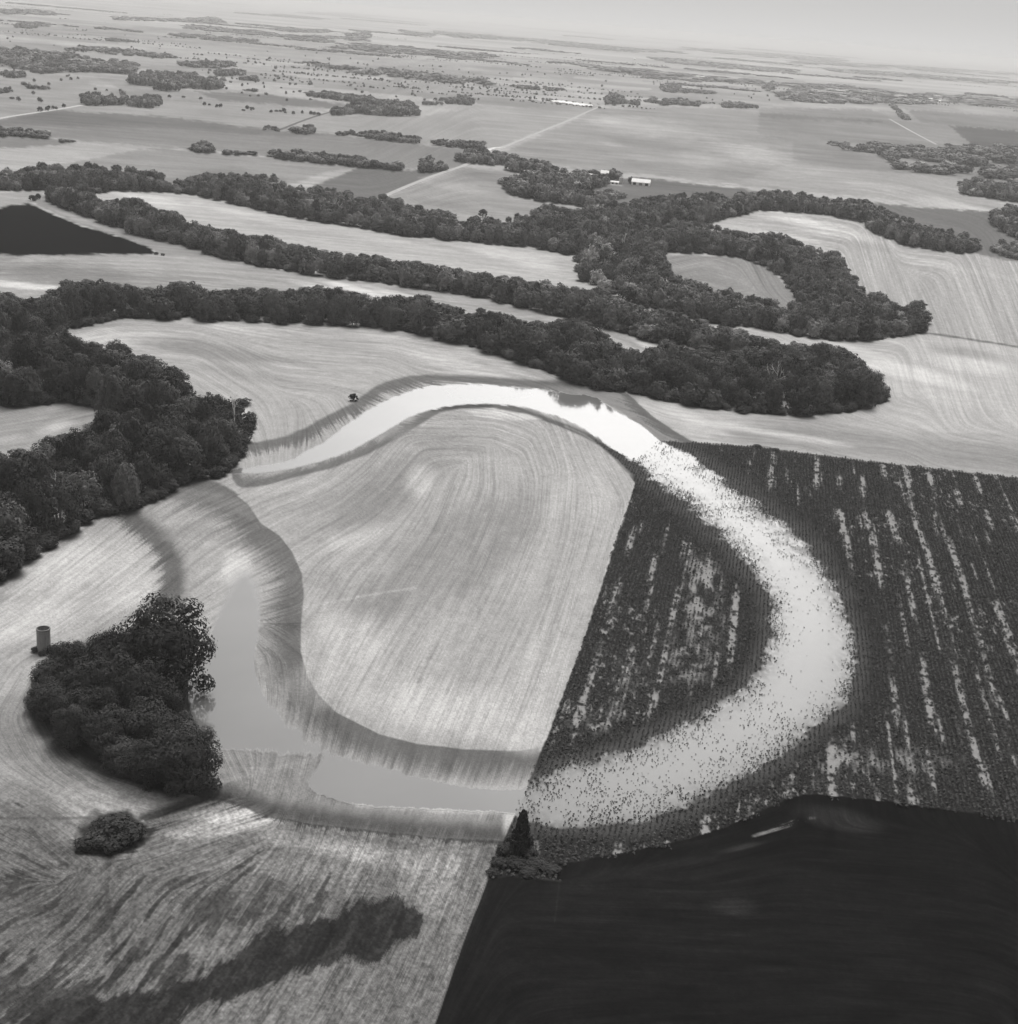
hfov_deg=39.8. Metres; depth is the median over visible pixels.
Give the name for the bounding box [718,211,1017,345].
field
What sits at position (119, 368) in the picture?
broadleaf tree
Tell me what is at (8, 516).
broadleaf tree
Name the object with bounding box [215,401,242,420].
broadleaf tree
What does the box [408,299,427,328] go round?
broadleaf tree
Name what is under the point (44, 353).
broadleaf tree
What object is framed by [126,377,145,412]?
broadleaf tree
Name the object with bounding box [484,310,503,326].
broadleaf tree
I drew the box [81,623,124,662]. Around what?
broadleaf tree
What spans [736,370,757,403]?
broadleaf tree
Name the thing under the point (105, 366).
broadleaf tree
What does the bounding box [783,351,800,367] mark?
broadleaf tree
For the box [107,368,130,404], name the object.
broadleaf tree
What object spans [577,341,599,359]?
broadleaf tree
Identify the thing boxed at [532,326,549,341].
broadleaf tree
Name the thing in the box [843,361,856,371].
broadleaf tree
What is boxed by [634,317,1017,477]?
field
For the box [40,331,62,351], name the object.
broadleaf tree
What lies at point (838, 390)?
broadleaf tree
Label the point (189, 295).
broadleaf tree
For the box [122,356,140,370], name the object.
broadleaf tree
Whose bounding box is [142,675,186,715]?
broadleaf tree
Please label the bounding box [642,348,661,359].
broadleaf tree
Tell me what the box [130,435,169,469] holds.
broadleaf tree
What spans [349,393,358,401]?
tree
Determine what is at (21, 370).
broadleaf tree
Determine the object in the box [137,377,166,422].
broadleaf tree
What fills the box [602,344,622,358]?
broadleaf tree
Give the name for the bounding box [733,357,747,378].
broadleaf tree
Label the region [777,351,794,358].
broadleaf tree
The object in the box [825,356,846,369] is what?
broadleaf tree
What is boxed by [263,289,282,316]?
broadleaf tree
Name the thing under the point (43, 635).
silo
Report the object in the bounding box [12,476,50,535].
broadleaf tree
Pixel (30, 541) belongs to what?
broadleaf tree
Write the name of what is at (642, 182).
barn
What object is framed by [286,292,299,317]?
broadleaf tree
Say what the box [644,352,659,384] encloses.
broadleaf tree
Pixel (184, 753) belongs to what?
broadleaf tree
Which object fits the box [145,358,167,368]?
broadleaf tree
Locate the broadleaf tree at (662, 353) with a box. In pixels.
[649,347,669,359]
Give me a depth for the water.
386.18 m
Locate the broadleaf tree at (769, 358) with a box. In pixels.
[763,350,782,365]
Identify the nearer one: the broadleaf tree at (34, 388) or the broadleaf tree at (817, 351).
the broadleaf tree at (34, 388)
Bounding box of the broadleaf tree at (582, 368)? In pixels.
[566,358,592,380]
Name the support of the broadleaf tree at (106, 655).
on the field at (197, 538)
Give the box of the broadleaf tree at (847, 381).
[834,371,859,404]
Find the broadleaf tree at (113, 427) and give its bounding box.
[99,423,128,439]
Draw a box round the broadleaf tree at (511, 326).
[501,319,517,345]
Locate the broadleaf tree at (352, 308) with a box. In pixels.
[343,297,361,326]
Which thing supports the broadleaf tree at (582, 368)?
on the ground at (772, 142)
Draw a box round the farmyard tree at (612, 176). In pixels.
[609,172,615,179]
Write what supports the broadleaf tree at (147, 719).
on the field at (197, 538)
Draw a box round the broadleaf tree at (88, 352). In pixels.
[83,343,101,360]
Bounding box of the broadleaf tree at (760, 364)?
[753,357,769,370]
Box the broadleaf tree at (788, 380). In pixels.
[781,370,795,394]
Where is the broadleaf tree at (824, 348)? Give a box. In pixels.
[808,341,829,354]
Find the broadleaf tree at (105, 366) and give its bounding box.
[101,364,114,386]
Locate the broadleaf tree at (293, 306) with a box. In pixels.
[277,296,303,320]
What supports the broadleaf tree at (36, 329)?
on the ground at (772, 142)
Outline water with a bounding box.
[187,381,861,830]
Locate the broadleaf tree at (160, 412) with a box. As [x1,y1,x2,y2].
[145,402,181,424]
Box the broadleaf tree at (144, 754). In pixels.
[121,735,182,791]
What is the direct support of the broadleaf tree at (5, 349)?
on the ground at (772, 142)
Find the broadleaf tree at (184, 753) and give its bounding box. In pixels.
[149,717,222,797]
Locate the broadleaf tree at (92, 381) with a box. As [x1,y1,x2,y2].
[84,365,106,405]
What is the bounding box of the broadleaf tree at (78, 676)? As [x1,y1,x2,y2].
[57,654,119,703]
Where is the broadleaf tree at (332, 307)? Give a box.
[325,297,339,324]
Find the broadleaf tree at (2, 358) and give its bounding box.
[0,355,10,367]
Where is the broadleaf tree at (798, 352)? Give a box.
[791,347,809,358]
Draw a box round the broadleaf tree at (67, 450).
[53,434,82,469]
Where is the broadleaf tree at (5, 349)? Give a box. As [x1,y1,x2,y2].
[0,342,14,360]
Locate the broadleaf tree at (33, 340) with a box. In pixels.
[18,331,40,350]
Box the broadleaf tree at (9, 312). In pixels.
[0,306,12,316]
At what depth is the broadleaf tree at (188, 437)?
532.07 m
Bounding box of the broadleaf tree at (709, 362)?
[705,359,718,371]
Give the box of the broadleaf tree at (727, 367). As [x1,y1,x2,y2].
[719,360,736,377]
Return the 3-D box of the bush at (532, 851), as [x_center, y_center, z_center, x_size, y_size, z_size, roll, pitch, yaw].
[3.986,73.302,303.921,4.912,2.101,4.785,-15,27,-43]
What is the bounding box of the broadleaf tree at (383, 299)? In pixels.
[378,296,389,306]
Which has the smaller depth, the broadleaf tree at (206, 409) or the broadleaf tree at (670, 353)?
the broadleaf tree at (206, 409)
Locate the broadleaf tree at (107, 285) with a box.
[98,283,115,310]
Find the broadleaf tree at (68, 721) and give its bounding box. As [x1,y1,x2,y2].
[49,689,96,751]
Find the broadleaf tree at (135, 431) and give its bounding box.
[114,417,149,461]
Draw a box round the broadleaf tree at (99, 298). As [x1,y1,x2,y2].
[89,286,109,320]
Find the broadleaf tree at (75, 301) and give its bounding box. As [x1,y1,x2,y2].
[65,290,84,319]
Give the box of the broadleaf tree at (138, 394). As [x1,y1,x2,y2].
[128,379,147,417]
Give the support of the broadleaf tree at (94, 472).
on the ground at (772, 142)
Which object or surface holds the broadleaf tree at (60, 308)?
on the ground at (772, 142)
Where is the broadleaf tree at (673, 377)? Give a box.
[666,361,692,390]
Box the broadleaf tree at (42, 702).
[28,678,78,721]
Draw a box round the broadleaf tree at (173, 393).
[142,372,180,404]
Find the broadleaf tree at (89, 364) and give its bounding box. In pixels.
[82,357,105,388]
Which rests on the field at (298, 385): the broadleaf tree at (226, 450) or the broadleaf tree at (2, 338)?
the broadleaf tree at (226, 450)
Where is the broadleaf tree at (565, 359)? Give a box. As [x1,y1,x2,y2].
[556,348,583,376]
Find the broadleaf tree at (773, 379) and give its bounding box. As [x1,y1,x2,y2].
[759,372,784,393]
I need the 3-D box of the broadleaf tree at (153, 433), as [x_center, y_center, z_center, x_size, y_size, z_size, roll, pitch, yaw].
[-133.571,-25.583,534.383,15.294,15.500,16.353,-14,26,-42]
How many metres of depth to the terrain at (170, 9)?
13101.47 m
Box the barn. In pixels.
[631,178,650,185]
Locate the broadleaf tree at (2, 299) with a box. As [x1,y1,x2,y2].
[0,294,8,305]
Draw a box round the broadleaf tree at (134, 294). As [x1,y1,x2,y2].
[125,287,141,309]
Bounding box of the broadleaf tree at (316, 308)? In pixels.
[304,296,326,323]
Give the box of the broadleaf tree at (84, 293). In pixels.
[72,282,91,315]
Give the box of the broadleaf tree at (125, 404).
[115,391,138,416]
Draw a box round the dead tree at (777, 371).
[766,362,786,380]
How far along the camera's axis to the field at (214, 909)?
274.66 m
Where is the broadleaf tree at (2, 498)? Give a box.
[0,490,17,513]
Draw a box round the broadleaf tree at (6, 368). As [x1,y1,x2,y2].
[0,360,15,374]
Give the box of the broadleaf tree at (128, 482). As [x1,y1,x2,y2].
[110,462,140,510]
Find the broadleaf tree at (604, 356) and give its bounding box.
[594,351,611,363]
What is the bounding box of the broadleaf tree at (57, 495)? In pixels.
[35,475,83,526]
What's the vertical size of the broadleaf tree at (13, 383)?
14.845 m
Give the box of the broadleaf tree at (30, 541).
[0,522,38,554]
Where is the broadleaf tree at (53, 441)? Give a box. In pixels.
[36,435,61,460]
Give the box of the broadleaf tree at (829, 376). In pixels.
[818,368,837,384]
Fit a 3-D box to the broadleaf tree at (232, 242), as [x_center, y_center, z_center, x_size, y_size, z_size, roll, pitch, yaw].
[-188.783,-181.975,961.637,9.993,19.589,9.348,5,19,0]
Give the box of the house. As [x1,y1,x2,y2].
[600,170,608,176]
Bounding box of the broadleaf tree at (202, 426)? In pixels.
[196,416,220,439]
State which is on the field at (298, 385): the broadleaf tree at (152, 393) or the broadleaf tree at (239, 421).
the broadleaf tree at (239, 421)
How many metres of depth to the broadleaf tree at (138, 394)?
582.54 m
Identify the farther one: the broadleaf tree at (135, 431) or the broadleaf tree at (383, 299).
the broadleaf tree at (383, 299)
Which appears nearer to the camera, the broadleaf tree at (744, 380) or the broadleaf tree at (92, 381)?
the broadleaf tree at (92, 381)
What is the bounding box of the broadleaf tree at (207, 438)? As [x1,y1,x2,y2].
[194,414,225,468]
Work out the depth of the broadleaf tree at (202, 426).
548.63 m
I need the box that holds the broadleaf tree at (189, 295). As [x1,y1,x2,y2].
[178,284,193,308]
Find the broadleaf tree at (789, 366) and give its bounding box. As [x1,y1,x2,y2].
[770,354,794,379]
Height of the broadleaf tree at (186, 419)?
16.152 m
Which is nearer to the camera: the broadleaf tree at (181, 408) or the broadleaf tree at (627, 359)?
the broadleaf tree at (181, 408)
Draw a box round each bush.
[29,195,36,200]
[31,646,37,652]
[73,836,93,850]
[84,828,105,850]
[88,812,134,837]
[91,831,129,854]
[119,820,148,845]
[485,867,498,876]
[489,856,507,868]
[495,842,516,855]
[504,834,517,843]
[504,855,526,869]
[516,864,536,878]
[518,846,538,859]
[524,855,546,869]
[540,862,562,874]
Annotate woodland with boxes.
[0,0,1017,581]
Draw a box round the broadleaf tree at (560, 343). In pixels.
[554,336,568,364]
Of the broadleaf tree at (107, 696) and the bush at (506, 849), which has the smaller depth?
the bush at (506, 849)
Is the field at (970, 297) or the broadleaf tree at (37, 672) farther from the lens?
the field at (970, 297)
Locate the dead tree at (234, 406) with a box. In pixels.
[229,394,239,442]
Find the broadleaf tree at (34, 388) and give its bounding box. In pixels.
[19,376,42,404]
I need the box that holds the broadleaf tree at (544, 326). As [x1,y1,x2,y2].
[532,322,549,334]
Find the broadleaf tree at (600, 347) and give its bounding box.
[589,339,602,356]
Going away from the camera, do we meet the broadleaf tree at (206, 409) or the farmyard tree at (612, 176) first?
the broadleaf tree at (206, 409)
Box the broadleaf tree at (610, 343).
[602,340,623,351]
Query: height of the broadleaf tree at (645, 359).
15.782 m
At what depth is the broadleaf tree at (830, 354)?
763.66 m
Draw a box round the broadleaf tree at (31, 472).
[6,465,37,514]
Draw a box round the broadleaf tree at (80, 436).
[65,427,92,463]
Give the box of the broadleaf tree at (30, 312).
[27,310,42,321]
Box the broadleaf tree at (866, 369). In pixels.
[859,366,874,377]
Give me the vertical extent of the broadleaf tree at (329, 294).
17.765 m
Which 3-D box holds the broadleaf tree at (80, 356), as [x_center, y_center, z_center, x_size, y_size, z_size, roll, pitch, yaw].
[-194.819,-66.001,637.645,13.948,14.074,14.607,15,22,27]
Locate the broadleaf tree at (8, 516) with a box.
[0,500,31,537]
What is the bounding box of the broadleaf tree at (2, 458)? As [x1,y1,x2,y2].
[0,455,5,488]
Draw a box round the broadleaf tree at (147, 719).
[114,695,175,747]
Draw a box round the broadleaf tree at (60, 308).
[49,298,74,329]
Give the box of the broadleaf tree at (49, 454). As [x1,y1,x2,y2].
[25,441,63,475]
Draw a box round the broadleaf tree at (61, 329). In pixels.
[47,326,66,337]
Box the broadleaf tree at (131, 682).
[95,652,166,712]
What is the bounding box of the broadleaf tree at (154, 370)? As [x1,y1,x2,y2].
[143,367,162,388]
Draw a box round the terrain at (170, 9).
[0,0,1017,95]
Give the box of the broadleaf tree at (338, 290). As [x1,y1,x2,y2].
[326,286,346,301]
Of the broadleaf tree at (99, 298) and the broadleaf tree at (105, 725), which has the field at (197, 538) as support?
the broadleaf tree at (105, 725)
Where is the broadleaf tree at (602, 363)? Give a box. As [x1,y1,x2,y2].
[586,358,611,377]
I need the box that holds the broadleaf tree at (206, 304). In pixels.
[194,294,221,321]
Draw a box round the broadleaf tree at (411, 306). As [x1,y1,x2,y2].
[408,301,422,321]
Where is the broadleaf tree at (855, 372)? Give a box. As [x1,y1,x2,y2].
[844,368,862,381]
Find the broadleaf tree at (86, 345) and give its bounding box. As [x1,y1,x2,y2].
[80,340,97,352]
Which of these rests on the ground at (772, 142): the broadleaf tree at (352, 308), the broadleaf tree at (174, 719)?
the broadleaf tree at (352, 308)
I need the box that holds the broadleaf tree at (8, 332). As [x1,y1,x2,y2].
[0,325,18,338]
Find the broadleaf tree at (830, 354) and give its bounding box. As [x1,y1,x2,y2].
[823,350,839,367]
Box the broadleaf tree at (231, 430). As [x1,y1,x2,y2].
[217,417,242,453]
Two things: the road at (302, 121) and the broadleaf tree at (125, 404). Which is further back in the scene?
the road at (302, 121)
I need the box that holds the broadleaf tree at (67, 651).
[42,639,92,680]
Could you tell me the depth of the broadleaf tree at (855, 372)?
715.72 m
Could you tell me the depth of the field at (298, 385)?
700.38 m
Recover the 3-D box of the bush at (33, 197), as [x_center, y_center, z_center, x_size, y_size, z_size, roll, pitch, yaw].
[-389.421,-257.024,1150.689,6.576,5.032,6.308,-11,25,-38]
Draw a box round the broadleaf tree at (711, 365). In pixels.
[706,360,720,372]
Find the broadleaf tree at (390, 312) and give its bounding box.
[381,304,399,329]
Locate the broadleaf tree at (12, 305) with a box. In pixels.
[7,301,21,312]
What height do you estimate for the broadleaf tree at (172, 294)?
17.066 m
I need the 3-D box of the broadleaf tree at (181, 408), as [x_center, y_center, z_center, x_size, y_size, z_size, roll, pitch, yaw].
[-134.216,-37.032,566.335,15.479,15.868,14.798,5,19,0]
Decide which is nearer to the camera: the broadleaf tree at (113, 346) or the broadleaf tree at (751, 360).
the broadleaf tree at (113, 346)
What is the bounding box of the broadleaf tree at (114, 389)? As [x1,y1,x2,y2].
[93,368,134,416]
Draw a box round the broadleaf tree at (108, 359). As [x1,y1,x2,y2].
[96,351,121,368]
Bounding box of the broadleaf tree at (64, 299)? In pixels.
[61,284,79,320]
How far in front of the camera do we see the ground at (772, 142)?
2010.65 m
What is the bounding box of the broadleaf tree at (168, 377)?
[153,370,177,405]
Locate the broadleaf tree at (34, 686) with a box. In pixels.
[23,675,58,710]
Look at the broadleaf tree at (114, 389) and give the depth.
571.82 m
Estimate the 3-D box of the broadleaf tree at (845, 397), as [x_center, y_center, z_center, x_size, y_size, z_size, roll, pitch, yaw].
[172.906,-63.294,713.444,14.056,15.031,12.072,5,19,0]
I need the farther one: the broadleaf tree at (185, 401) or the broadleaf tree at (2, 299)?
the broadleaf tree at (2, 299)
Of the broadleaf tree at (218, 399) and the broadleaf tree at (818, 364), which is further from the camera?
the broadleaf tree at (818, 364)
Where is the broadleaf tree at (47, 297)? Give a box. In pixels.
[40,295,53,302]
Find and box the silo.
[36,625,50,652]
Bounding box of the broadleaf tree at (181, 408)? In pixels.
[159,403,195,421]
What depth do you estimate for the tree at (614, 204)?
1376.93 m
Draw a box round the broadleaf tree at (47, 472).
[36,465,63,521]
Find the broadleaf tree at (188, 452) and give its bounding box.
[165,434,206,476]
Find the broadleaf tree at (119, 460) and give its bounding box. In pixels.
[106,449,128,470]
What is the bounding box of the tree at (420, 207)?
[415,205,422,209]
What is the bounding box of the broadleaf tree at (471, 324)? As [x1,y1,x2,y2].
[458,314,479,342]
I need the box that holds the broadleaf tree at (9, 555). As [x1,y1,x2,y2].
[0,536,25,571]
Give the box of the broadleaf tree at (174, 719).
[146,709,200,744]
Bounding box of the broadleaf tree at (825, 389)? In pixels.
[811,376,834,406]
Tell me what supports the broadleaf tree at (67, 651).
on the field at (197, 538)
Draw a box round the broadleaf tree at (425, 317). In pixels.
[414,306,439,334]
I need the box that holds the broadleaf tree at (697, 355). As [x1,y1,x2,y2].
[687,352,707,369]
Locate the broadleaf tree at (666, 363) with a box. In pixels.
[649,358,675,381]
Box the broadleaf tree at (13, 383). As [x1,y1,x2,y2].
[0,370,28,406]
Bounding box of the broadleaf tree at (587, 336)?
[583,327,596,342]
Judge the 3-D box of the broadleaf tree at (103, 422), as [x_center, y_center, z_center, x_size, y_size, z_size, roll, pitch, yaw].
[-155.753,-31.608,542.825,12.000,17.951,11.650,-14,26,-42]
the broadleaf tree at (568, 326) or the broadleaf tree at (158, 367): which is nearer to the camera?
the broadleaf tree at (158, 367)
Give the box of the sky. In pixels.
[249,0,1017,62]
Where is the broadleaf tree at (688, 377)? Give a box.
[677,363,700,391]
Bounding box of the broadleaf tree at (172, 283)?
[166,281,179,290]
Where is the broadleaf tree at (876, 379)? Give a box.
[858,366,882,399]
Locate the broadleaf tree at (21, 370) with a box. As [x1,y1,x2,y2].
[12,366,36,376]
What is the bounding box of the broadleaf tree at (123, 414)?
[120,409,137,423]
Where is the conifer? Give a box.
[509,809,533,855]
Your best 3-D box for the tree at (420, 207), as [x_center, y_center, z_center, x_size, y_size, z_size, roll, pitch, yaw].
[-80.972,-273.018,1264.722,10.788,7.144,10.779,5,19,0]
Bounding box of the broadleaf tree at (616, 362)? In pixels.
[606,352,623,381]
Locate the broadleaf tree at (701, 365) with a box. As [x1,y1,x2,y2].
[692,356,707,374]
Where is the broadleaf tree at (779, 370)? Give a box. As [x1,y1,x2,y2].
[769,361,785,383]
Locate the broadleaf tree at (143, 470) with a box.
[126,451,160,492]
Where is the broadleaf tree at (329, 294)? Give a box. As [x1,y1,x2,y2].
[322,286,336,302]
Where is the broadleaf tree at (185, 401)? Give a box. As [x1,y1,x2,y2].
[175,394,197,418]
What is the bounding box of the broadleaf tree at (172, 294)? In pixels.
[161,284,186,311]
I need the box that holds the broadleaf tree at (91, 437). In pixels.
[83,429,102,444]
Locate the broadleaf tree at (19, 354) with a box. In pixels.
[5,334,42,373]
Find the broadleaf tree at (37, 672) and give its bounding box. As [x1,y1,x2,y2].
[28,655,68,684]
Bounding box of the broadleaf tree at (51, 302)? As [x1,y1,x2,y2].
[41,297,62,308]
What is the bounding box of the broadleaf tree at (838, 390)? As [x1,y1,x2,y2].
[827,379,845,404]
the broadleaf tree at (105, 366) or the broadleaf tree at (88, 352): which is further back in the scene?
the broadleaf tree at (88, 352)
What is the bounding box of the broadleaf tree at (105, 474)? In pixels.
[88,452,122,501]
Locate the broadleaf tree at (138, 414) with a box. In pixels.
[126,408,148,423]
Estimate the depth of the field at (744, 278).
1062.06 m
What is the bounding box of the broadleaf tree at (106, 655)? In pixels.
[90,642,142,679]
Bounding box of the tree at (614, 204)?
[610,200,617,207]
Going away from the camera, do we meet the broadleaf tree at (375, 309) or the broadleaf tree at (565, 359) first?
the broadleaf tree at (565, 359)
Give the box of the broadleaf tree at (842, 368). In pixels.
[828,364,850,376]
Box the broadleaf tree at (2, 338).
[0,326,9,347]
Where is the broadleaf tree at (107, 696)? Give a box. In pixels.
[73,681,129,722]
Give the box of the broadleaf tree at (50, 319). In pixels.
[36,306,68,331]
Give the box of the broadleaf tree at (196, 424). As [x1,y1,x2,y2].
[187,417,202,445]
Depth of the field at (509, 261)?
1088.71 m
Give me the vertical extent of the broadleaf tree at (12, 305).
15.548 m
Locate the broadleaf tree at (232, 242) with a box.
[226,232,237,259]
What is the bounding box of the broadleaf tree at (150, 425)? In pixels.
[143,422,160,436]
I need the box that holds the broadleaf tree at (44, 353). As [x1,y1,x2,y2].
[35,346,55,381]
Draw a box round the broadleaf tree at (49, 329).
[35,324,52,335]
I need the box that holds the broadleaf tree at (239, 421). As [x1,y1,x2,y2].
[210,409,248,441]
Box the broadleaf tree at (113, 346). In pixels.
[101,339,128,354]
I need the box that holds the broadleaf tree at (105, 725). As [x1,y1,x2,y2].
[82,701,138,755]
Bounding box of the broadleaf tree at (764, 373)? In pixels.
[756,365,775,378]
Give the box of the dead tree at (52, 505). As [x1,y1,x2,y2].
[40,475,69,519]
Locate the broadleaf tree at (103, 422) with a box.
[88,409,119,439]
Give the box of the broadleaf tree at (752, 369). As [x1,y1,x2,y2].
[742,367,761,392]
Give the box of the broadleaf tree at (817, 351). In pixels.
[810,346,823,359]
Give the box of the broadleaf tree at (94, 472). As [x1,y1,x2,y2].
[86,457,118,495]
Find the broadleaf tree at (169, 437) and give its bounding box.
[158,425,186,472]
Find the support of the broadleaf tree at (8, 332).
on the ground at (772, 142)
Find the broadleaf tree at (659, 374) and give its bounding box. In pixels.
[651,364,669,390]
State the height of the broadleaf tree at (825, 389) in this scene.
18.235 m
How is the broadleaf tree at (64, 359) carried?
on the ground at (772, 142)
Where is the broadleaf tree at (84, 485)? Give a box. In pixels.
[67,470,103,508]
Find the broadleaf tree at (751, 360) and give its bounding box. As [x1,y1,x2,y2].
[743,353,762,368]
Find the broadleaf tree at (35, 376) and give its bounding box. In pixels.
[20,368,42,400]
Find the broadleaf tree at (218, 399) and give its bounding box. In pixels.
[209,395,225,406]
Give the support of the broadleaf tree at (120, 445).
on the ground at (772, 142)
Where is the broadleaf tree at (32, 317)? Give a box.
[27,314,43,331]
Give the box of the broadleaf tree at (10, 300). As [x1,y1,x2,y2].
[5,297,22,307]
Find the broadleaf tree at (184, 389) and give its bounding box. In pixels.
[172,378,194,402]
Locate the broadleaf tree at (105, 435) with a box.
[98,429,117,448]
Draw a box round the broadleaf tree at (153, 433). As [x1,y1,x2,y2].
[147,426,169,464]
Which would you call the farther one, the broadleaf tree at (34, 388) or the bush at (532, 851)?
the broadleaf tree at (34, 388)
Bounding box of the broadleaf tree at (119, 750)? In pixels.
[98,735,147,778]
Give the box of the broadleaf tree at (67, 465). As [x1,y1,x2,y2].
[51,457,82,478]
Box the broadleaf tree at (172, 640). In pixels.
[109,590,217,697]
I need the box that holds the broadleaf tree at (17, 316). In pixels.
[10,306,29,337]
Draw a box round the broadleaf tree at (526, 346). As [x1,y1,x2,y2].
[513,336,538,363]
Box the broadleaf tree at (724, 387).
[713,376,740,404]
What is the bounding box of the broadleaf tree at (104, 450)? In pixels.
[92,444,117,463]
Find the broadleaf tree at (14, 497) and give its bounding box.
[3,490,32,526]
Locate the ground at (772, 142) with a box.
[0,14,1017,840]
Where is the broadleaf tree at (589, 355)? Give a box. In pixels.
[574,343,595,364]
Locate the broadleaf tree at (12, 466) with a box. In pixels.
[0,449,37,495]
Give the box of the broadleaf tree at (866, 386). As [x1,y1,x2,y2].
[852,372,879,407]
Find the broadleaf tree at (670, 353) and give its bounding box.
[665,344,678,358]
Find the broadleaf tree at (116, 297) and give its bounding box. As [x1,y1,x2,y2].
[103,285,126,312]
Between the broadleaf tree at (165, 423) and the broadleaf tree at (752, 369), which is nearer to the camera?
the broadleaf tree at (165, 423)
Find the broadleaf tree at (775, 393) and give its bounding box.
[764,382,785,410]
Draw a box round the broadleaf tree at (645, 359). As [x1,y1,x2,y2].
[639,352,655,367]
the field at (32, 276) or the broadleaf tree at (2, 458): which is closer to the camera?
the broadleaf tree at (2, 458)
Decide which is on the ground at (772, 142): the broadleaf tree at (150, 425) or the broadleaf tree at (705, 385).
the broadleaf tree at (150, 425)
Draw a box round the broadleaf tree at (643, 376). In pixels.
[630,367,652,389]
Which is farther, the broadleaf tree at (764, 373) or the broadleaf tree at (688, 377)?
the broadleaf tree at (764, 373)
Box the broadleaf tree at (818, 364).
[806,360,823,373]
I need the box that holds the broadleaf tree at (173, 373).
[162,366,184,387]
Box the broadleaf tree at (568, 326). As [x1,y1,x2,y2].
[559,321,573,335]
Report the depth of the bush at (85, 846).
292.80 m
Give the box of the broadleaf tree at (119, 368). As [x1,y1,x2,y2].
[104,365,129,378]
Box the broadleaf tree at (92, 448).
[75,440,102,471]
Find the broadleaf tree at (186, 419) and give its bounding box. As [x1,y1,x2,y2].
[169,409,195,438]
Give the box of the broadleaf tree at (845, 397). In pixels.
[841,373,862,400]
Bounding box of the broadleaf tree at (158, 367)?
[149,362,162,373]
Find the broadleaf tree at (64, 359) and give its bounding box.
[49,346,81,371]
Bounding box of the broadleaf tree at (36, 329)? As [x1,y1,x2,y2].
[19,316,48,346]
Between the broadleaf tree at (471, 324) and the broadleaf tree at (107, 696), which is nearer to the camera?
the broadleaf tree at (107, 696)
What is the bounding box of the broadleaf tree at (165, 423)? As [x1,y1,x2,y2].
[151,411,189,443]
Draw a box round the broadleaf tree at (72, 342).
[53,331,84,357]
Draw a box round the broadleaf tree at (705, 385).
[692,372,712,401]
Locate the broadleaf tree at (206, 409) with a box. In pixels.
[193,392,219,423]
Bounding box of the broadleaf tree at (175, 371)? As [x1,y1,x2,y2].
[169,364,181,378]
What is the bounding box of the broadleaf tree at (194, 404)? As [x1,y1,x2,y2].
[190,396,203,421]
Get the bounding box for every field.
[0,204,153,256]
[0,252,659,351]
[0,402,100,457]
[0,468,358,840]
[0,795,503,1023]
[69,318,691,468]
[96,190,588,289]
[238,409,633,751]
[435,794,1017,1023]
[488,440,1017,882]
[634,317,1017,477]
[665,254,798,306]
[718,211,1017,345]
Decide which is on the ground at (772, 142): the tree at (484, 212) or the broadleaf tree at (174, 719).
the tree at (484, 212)
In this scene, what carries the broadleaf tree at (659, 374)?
on the ground at (772, 142)
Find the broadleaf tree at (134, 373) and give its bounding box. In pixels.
[121,357,143,382]
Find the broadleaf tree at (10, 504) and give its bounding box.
[0,498,29,526]
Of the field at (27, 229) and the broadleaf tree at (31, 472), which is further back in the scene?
the field at (27, 229)
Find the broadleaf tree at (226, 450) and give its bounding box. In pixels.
[204,436,229,465]
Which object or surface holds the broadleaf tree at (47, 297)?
on the ground at (772, 142)
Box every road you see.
[0,104,84,118]
[280,112,328,129]
[377,106,602,197]
[890,119,937,144]
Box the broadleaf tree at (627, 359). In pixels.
[618,347,637,371]
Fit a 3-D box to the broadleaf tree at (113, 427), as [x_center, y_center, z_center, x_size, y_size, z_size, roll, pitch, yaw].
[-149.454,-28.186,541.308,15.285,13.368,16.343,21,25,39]
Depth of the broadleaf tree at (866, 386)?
701.16 m
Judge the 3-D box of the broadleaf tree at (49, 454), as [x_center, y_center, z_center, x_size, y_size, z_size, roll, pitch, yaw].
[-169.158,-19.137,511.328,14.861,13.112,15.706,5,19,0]
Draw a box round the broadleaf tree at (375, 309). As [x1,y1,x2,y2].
[363,296,386,325]
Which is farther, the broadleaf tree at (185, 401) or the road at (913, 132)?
the road at (913, 132)
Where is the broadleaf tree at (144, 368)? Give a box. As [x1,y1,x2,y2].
[126,360,152,378]
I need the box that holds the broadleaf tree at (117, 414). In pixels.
[96,407,126,437]
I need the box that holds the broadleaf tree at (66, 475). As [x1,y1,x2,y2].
[56,470,73,503]
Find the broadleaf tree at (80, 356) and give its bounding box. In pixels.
[69,351,91,366]
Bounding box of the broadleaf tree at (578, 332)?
[571,325,585,342]
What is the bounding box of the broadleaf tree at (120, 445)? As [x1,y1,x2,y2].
[100,429,133,463]
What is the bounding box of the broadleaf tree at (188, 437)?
[175,429,192,463]
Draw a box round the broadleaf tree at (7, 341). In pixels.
[0,338,14,351]
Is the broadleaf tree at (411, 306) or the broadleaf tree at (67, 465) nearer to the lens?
the broadleaf tree at (67, 465)
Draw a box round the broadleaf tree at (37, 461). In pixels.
[22,450,55,482]
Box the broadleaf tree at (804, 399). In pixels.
[789,386,817,414]
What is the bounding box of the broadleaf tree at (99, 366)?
[88,360,105,398]
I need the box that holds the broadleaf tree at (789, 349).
[783,346,806,353]
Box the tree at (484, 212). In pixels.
[478,209,487,216]
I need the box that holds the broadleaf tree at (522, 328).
[516,323,532,338]
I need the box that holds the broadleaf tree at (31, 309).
[28,300,46,310]
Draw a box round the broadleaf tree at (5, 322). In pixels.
[0,308,11,330]
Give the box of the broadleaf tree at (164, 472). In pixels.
[149,462,173,488]
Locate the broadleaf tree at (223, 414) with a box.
[209,405,232,426]

